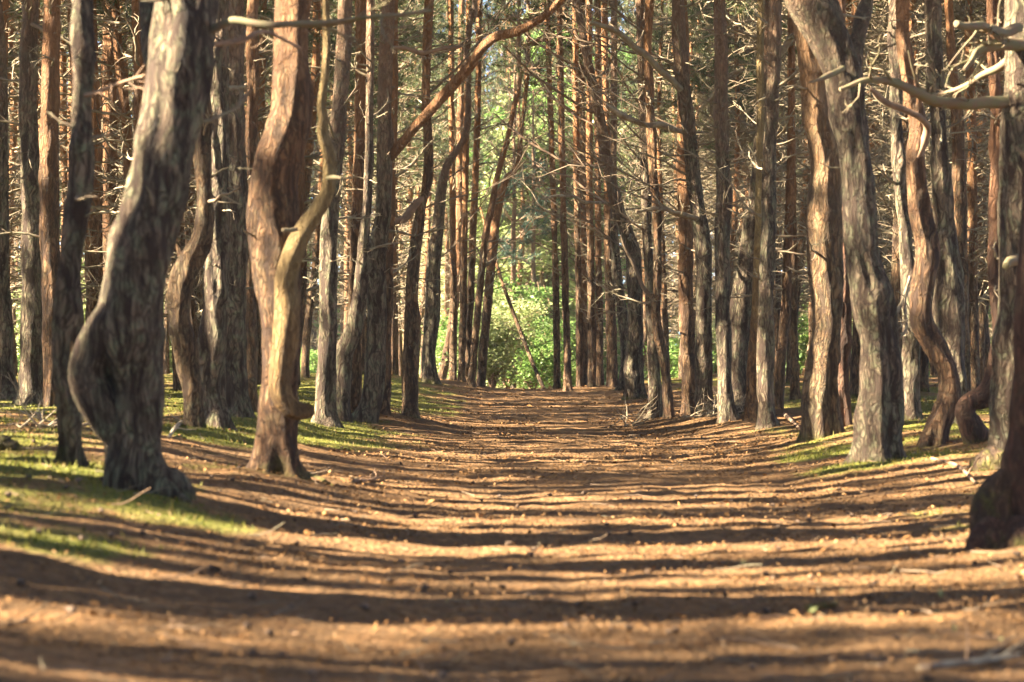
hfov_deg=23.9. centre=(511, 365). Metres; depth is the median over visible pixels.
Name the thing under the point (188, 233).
pine tree
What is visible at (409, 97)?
pine tree
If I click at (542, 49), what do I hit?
broadleaf tree
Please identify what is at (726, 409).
pine tree
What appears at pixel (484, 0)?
sky
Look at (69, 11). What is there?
pine tree
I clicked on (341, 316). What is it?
pine tree
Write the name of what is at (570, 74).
pine tree
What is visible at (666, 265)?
pine tree
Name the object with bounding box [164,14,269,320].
pine tree
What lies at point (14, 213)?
pine tree
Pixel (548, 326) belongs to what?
bush
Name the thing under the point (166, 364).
pine tree
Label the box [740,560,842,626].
seedling
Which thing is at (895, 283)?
pine tree
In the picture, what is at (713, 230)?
pine tree
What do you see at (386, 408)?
pine tree
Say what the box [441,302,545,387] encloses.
bush
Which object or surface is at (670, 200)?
pine tree
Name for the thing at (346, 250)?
pine tree
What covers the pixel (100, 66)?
pine tree
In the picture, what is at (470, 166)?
pine tree
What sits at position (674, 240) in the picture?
pine tree
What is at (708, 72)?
pine tree
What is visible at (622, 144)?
pine tree
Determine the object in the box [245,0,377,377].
pine tree
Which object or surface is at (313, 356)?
bush
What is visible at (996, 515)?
pine tree
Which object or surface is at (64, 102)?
pine tree
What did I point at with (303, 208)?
pine tree
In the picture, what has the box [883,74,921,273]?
pine tree
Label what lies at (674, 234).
pine tree
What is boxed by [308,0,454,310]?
pine tree
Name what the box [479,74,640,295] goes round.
broadleaf tree
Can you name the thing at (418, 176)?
pine tree
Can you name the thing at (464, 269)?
pine tree
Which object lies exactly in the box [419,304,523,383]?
bush
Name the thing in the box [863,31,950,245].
pine tree
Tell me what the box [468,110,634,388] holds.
broadleaf tree
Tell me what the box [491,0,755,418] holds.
pine tree
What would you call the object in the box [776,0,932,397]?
pine tree
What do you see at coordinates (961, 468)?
fallen stick
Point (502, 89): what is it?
pine tree
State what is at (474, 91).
pine tree
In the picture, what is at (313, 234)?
pine tree
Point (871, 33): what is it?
pine tree
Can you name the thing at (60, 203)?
pine tree
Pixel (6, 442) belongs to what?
rock
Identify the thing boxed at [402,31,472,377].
pine tree
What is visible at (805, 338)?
bush
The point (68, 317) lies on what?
pine tree
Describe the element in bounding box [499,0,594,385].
pine tree
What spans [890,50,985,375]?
pine tree
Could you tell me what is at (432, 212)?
pine tree
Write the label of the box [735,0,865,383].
pine tree
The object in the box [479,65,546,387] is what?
pine tree
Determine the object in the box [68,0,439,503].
pine tree
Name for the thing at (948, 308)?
pine tree
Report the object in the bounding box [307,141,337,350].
pine tree
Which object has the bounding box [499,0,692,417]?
pine tree
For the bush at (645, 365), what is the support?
on the ground
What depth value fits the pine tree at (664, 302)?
60.00 m
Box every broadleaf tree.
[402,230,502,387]
[403,181,605,369]
[403,220,500,303]
[468,84,627,386]
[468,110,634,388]
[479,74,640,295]
[483,269,605,388]
[486,100,638,344]
[486,288,575,388]
[503,23,639,363]
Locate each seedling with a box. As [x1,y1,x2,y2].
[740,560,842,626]
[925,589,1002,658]
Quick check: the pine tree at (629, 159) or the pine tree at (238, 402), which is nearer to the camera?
the pine tree at (238, 402)
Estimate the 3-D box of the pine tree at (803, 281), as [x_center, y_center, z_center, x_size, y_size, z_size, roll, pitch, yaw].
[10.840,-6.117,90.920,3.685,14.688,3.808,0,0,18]
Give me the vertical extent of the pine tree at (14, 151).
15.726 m
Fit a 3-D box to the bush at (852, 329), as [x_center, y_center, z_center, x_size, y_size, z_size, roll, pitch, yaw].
[9.126,-1.238,63.108,3.001,3.158,2.196,0,0,0]
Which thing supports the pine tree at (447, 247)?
on the ground
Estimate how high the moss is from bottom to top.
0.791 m
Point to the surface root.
(322, 479)
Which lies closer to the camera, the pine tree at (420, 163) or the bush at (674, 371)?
the pine tree at (420, 163)
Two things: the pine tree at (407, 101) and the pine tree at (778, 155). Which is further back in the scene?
the pine tree at (407, 101)
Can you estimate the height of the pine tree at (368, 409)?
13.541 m
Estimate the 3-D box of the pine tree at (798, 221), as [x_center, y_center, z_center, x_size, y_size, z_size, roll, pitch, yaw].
[7.383,-8.632,55.686,4.893,18.541,4.667,0,0,3]
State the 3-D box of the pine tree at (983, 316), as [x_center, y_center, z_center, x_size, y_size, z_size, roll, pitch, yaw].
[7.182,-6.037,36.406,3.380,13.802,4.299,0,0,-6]
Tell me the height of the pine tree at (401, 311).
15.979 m
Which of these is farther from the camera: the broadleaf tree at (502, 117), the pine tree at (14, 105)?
the broadleaf tree at (502, 117)
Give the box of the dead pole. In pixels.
[480,206,545,388]
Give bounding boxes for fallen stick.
[165,406,195,437]
[352,464,385,481]
[778,408,799,428]
[804,601,838,609]
[917,632,1023,671]
[930,454,987,483]
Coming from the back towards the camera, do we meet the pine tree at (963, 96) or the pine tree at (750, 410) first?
the pine tree at (963, 96)
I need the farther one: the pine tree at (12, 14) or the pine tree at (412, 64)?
the pine tree at (412, 64)
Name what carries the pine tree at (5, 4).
on the ground
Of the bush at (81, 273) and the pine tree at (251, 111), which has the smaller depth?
the pine tree at (251, 111)
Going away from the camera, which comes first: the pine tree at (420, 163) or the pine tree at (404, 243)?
the pine tree at (420, 163)
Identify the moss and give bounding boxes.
[0,372,988,557]
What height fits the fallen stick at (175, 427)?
0.218 m
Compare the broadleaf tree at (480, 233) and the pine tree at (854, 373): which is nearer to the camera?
the pine tree at (854, 373)
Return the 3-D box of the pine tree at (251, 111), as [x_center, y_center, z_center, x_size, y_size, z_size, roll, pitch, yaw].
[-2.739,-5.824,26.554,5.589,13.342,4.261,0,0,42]
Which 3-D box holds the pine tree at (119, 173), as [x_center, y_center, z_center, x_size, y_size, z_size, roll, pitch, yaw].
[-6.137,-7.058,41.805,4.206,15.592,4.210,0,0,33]
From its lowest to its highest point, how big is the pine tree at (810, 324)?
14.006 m
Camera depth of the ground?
10.66 m
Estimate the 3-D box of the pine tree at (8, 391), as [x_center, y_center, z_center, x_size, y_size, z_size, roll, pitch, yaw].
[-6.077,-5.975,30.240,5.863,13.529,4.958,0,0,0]
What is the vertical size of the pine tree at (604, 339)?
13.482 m
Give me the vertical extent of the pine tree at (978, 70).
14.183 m
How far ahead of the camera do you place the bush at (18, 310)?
75.16 m
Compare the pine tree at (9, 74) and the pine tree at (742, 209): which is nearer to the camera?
the pine tree at (9, 74)
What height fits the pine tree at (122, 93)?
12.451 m
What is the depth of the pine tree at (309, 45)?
45.94 m
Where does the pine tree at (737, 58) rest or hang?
on the ground
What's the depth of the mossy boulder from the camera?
17.04 m
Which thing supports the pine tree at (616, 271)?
on the ground
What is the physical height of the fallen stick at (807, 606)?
0.027 m
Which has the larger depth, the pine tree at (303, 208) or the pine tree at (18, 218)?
the pine tree at (18, 218)
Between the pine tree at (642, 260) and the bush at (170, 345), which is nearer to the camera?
the bush at (170, 345)
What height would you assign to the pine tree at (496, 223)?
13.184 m
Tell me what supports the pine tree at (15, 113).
on the ground
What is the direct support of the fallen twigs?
on the ground
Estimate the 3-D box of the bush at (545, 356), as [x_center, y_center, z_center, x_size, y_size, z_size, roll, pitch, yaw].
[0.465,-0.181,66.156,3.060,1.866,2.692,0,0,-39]
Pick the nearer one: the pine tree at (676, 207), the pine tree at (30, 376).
the pine tree at (30, 376)
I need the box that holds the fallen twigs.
[0,378,1012,681]
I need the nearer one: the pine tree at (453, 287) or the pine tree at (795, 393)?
the pine tree at (795, 393)
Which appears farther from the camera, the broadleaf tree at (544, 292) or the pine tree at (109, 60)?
the broadleaf tree at (544, 292)
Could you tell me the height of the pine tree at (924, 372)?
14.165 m
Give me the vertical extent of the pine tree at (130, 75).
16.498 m
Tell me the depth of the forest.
119.00 m
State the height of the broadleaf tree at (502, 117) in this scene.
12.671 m
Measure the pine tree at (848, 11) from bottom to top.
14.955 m
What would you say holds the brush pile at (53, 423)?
on the ground
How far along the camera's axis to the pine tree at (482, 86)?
112.29 m
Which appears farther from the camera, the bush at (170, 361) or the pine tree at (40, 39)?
the bush at (170, 361)
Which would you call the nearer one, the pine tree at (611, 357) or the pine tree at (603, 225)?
the pine tree at (611, 357)
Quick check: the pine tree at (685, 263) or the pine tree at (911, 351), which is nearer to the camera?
the pine tree at (911, 351)
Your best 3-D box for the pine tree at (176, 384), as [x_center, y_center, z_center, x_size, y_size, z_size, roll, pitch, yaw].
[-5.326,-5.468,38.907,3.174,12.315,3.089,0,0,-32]
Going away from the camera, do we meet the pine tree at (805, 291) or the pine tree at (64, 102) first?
the pine tree at (64, 102)
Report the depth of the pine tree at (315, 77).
41.89 m
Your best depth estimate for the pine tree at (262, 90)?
43.07 m
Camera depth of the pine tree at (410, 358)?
31.36 m
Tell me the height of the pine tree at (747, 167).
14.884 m
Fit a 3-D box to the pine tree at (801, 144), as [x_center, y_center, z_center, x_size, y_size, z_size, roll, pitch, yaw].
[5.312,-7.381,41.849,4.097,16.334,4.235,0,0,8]
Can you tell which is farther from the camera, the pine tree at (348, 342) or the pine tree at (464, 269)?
the pine tree at (464, 269)
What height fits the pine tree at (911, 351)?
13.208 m
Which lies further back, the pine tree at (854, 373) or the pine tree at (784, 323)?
the pine tree at (854, 373)
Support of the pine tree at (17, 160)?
on the ground
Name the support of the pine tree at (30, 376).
on the ground
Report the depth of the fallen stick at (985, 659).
7.20 m
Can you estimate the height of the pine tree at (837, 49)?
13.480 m
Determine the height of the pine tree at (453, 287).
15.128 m
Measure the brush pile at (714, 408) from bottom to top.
0.574 m
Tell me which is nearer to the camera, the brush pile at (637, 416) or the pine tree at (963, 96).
the brush pile at (637, 416)
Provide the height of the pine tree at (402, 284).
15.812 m
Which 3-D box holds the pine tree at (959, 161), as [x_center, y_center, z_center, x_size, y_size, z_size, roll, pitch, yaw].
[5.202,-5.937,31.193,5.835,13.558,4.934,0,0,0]
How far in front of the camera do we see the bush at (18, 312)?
73.45 m
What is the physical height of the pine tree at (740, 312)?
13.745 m
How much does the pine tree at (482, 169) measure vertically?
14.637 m
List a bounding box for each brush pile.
[0,372,88,427]
[609,394,662,426]
[679,382,745,419]
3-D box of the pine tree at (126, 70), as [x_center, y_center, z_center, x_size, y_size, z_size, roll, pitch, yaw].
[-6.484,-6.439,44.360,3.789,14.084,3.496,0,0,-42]
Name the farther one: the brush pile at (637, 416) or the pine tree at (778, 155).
the pine tree at (778, 155)
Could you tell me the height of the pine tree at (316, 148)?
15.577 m
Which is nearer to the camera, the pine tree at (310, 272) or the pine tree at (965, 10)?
the pine tree at (965, 10)
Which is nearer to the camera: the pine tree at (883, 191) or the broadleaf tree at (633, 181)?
the pine tree at (883, 191)
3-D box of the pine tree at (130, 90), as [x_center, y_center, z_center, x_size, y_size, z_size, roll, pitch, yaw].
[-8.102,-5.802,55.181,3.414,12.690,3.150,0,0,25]
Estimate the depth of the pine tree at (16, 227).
112.30 m
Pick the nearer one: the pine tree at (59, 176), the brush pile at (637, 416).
the brush pile at (637, 416)
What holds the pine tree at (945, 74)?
on the ground
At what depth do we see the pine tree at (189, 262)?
19.84 m
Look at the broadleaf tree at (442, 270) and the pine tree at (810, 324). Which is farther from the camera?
the broadleaf tree at (442, 270)
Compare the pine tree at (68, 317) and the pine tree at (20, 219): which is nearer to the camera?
the pine tree at (68, 317)
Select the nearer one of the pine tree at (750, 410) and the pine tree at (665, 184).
the pine tree at (750, 410)
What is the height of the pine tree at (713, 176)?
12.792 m
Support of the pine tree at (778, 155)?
on the ground
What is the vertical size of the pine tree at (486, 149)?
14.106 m
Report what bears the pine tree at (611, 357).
on the ground
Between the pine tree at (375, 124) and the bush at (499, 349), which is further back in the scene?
the bush at (499, 349)
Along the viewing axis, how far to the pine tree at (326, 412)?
27.22 m
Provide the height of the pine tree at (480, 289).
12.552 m
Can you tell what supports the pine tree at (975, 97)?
on the ground
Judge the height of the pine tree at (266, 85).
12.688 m
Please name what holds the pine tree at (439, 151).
on the ground
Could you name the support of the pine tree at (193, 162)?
on the ground
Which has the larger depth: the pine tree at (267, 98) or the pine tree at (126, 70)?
the pine tree at (267, 98)
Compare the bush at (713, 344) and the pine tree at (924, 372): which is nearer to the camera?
the pine tree at (924, 372)
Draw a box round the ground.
[0,373,1023,681]
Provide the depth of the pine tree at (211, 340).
22.60 m
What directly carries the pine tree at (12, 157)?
on the ground
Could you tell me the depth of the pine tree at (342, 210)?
71.33 m
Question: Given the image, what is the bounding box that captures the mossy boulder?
[969,446,1002,471]
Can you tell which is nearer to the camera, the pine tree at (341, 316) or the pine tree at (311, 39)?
the pine tree at (311, 39)
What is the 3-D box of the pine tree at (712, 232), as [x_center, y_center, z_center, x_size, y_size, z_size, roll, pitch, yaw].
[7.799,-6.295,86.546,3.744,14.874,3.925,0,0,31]
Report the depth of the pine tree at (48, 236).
28.17 m
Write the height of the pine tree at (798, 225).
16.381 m
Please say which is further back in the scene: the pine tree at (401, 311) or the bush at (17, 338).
the pine tree at (401, 311)
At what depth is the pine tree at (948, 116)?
49.75 m
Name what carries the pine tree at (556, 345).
on the ground
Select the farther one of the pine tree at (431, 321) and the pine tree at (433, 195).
the pine tree at (433, 195)
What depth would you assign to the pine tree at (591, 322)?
54.52 m
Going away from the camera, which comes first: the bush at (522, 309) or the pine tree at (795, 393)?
the pine tree at (795, 393)
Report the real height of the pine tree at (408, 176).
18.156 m
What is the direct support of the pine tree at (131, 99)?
on the ground
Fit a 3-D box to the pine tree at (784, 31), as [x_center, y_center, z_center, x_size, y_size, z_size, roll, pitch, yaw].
[5.658,-5.292,43.334,3.096,11.942,2.996,0,0,-1]
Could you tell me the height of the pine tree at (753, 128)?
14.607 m
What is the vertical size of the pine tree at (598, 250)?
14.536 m
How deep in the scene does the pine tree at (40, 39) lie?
40.45 m
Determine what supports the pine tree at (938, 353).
on the ground
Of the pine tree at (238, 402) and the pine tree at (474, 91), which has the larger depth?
the pine tree at (474, 91)
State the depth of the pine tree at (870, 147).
44.51 m
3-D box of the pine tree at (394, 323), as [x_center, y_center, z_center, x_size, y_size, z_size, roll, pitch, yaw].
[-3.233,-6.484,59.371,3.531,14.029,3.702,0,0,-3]
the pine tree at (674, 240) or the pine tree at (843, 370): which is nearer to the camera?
the pine tree at (843, 370)
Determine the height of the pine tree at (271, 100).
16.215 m
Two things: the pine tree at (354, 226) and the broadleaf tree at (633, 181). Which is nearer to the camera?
the pine tree at (354, 226)
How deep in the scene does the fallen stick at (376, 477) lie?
17.62 m
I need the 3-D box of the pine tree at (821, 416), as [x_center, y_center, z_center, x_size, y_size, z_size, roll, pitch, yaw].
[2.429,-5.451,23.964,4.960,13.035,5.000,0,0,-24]
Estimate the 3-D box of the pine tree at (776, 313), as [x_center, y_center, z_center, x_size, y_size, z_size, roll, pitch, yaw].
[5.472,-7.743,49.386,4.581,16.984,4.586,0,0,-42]
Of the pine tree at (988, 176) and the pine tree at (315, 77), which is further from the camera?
the pine tree at (988, 176)
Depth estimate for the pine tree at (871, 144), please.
46.62 m
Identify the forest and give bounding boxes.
[8,0,991,386]
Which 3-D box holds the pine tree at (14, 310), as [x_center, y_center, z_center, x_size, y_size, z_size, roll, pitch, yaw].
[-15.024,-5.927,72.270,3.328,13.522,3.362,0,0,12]
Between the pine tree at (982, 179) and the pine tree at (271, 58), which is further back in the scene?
the pine tree at (271, 58)
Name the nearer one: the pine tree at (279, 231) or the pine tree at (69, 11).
the pine tree at (279, 231)
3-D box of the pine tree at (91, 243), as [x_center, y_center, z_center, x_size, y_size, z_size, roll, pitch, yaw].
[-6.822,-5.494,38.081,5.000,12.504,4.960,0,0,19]
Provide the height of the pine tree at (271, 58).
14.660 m
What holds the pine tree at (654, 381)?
on the ground
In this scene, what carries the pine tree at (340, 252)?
on the ground
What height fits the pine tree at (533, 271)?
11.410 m
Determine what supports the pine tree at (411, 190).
on the ground
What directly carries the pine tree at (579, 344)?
on the ground
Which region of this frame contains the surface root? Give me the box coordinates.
[309,473,333,485]
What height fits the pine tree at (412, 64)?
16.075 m
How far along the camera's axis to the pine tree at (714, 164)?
66.40 m
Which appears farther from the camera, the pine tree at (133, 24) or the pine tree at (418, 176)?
the pine tree at (418, 176)
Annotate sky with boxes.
[17,0,781,344]
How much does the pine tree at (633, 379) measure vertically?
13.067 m
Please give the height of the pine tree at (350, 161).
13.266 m
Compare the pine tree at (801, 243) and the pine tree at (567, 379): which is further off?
the pine tree at (567, 379)
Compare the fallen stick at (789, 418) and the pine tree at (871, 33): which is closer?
the fallen stick at (789, 418)
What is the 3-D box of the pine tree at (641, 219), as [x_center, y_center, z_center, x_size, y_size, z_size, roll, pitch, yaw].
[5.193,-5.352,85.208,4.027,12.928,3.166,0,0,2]
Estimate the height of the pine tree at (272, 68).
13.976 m
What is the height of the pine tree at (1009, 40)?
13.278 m
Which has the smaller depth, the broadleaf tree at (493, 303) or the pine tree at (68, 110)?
the pine tree at (68, 110)
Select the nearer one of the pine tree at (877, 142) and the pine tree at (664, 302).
the pine tree at (877, 142)
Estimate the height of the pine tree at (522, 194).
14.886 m
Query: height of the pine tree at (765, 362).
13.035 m
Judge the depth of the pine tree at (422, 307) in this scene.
76.99 m
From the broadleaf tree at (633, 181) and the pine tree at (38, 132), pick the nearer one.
the pine tree at (38, 132)
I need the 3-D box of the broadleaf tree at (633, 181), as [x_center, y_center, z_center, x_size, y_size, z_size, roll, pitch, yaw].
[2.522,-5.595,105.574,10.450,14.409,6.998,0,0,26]
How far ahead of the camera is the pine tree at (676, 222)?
65.45 m
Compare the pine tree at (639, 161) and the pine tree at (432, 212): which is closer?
the pine tree at (432, 212)
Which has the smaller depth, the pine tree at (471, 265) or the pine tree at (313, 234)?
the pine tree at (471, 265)
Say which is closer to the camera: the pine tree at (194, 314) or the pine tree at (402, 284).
the pine tree at (194, 314)
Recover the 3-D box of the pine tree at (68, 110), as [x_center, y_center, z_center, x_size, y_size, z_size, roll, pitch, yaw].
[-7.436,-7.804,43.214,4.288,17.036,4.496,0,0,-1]
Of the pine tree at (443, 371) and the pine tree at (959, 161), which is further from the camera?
the pine tree at (443, 371)
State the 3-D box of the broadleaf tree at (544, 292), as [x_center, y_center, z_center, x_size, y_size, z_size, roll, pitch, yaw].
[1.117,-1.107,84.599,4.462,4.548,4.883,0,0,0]
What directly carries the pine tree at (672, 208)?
on the ground
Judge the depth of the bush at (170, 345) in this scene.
62.17 m
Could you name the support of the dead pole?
on the ground
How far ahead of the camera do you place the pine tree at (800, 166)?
52.80 m
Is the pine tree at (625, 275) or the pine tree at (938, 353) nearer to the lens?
the pine tree at (938, 353)
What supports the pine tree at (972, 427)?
on the ground
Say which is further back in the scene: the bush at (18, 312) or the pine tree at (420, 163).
the bush at (18, 312)
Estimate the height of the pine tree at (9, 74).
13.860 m
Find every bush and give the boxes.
[11,259,84,360]
[15,290,21,360]
[16,309,19,370]
[80,258,85,323]
[164,293,171,367]
[169,341,172,372]
[300,348,317,373]
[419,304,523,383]
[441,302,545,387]
[482,290,570,388]
[486,329,575,388]
[521,313,603,388]
[618,315,677,379]
[643,335,716,377]
[712,310,716,374]
[781,285,808,375]
[785,313,807,372]
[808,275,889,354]
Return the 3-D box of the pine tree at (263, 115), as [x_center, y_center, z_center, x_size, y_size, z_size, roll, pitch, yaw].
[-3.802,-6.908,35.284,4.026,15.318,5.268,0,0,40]
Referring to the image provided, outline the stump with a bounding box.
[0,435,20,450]
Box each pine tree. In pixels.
[0,0,42,399]
[0,0,92,406]
[0,0,96,404]
[2,0,72,221]
[8,0,102,306]
[8,1,40,257]
[8,2,39,297]
[8,5,67,301]
[8,13,67,235]
[8,19,39,147]
[8,20,40,297]
[8,26,21,371]
[8,26,40,255]
[8,36,21,375]
[8,129,20,351]
[8,139,21,315]
[9,0,128,292]
[9,0,133,300]
[9,2,21,336]
[9,6,40,306]
[13,1,67,304]
[14,0,118,327]
[17,50,67,236]
[38,0,168,302]
[39,0,189,300]
[41,0,133,204]
[47,0,145,466]
[59,6,133,290]
[59,53,101,320]
[60,0,133,321]
[60,0,246,259]
[62,12,195,255]
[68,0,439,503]
[82,0,132,294]
[97,3,273,339]
[98,6,171,302]
[98,35,195,373]
[117,0,272,297]
[117,105,260,332]
[119,1,203,390]
[119,59,195,320]
[121,0,336,277]
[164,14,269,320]
[167,97,242,427]
[168,2,273,276]
[179,0,255,417]
[185,0,245,430]
[190,4,319,277]
[194,0,302,412]
[195,12,337,188]
[240,0,342,481]
[244,0,319,384]
[244,0,355,196]
[244,9,271,120]
[245,0,377,302]
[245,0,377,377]
[259,0,376,388]
[259,19,309,269]
[260,0,376,384]
[268,0,375,307]
[301,60,345,346]
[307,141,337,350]
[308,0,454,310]
[308,15,410,327]
[308,110,374,341]
[309,0,380,427]
[309,0,449,374]
[309,28,437,333]
[311,97,372,337]
[312,0,406,315]
[316,0,459,351]
[320,1,449,375]
[320,3,449,375]
[327,0,474,375]
[328,0,377,410]
[329,0,413,422]
[330,2,443,321]
[338,0,564,422]
[343,1,462,323]
[345,0,447,338]
[356,0,439,415]
[371,0,556,418]
[372,30,421,328]
[373,23,455,339]
[398,0,457,344]
[398,0,481,333]
[398,197,408,336]
[399,0,610,386]
[399,1,483,333]
[400,0,473,376]
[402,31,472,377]
[406,0,486,341]
[412,0,493,347]
[416,0,594,386]
[418,0,566,384]
[418,56,492,332]
[423,0,533,379]
[435,9,493,379]
[438,0,528,379]
[452,0,520,381]
[454,0,540,380]
[454,23,487,228]
[464,0,740,415]
[468,6,572,293]
[469,24,543,245]
[471,68,487,168]
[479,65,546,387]
[484,91,602,295]
[490,2,599,386]
[491,0,664,390]
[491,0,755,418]
[493,0,665,399]
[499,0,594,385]
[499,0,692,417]
[500,3,577,390]
[503,0,560,388]
[509,0,599,387]
[511,0,619,385]
[536,0,636,386]
[541,49,621,334]
[557,41,639,356]
[573,0,694,419]
[585,0,713,368]
[592,0,673,368]
[594,57,669,338]
[594,181,632,367]
[608,73,667,323]
[617,20,715,350]
[617,30,674,333]
[617,85,715,338]
[617,110,637,341]
[619,0,750,378]
[620,1,729,377]
[622,24,715,330]
[623,62,715,344]
[626,0,751,318]
[628,172,713,343]
[634,0,755,333]
[654,0,786,308]
[661,141,713,334]
[663,0,795,376]
[663,0,806,383]
[664,0,783,302]
[666,1,751,317]
[668,0,776,423]
[687,0,800,358]
[692,0,806,414]
[694,18,801,293]
[703,48,753,310]
[706,170,751,342]
[710,0,809,326]
[713,0,806,429]
[716,0,801,421]
[728,4,893,280]
[729,1,810,316]
[729,15,807,408]
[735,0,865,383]
[744,7,889,318]
[746,6,806,400]
[776,0,923,276]
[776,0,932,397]
[776,56,890,376]
[779,100,805,329]
[780,56,812,346]
[781,11,929,277]
[782,18,845,441]
[782,93,807,345]
[784,0,906,464]
[796,0,989,352]
[796,72,890,292]
[800,11,930,272]
[838,0,891,426]
[839,0,1023,449]
[850,0,967,296]
[861,0,931,419]
[863,1,987,391]
[863,2,966,301]
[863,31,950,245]
[869,0,960,448]
[872,0,1004,390]
[877,0,989,423]
[879,106,926,276]
[882,4,988,305]
[883,30,987,306]
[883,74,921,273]
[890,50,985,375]
[914,0,989,391]
[916,3,1004,383]
[919,5,990,374]
[925,42,989,307]
[944,7,990,308]
[945,0,1004,312]
[945,80,990,310]
[955,0,1001,444]
[965,145,1023,549]
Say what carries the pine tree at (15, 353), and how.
on the ground

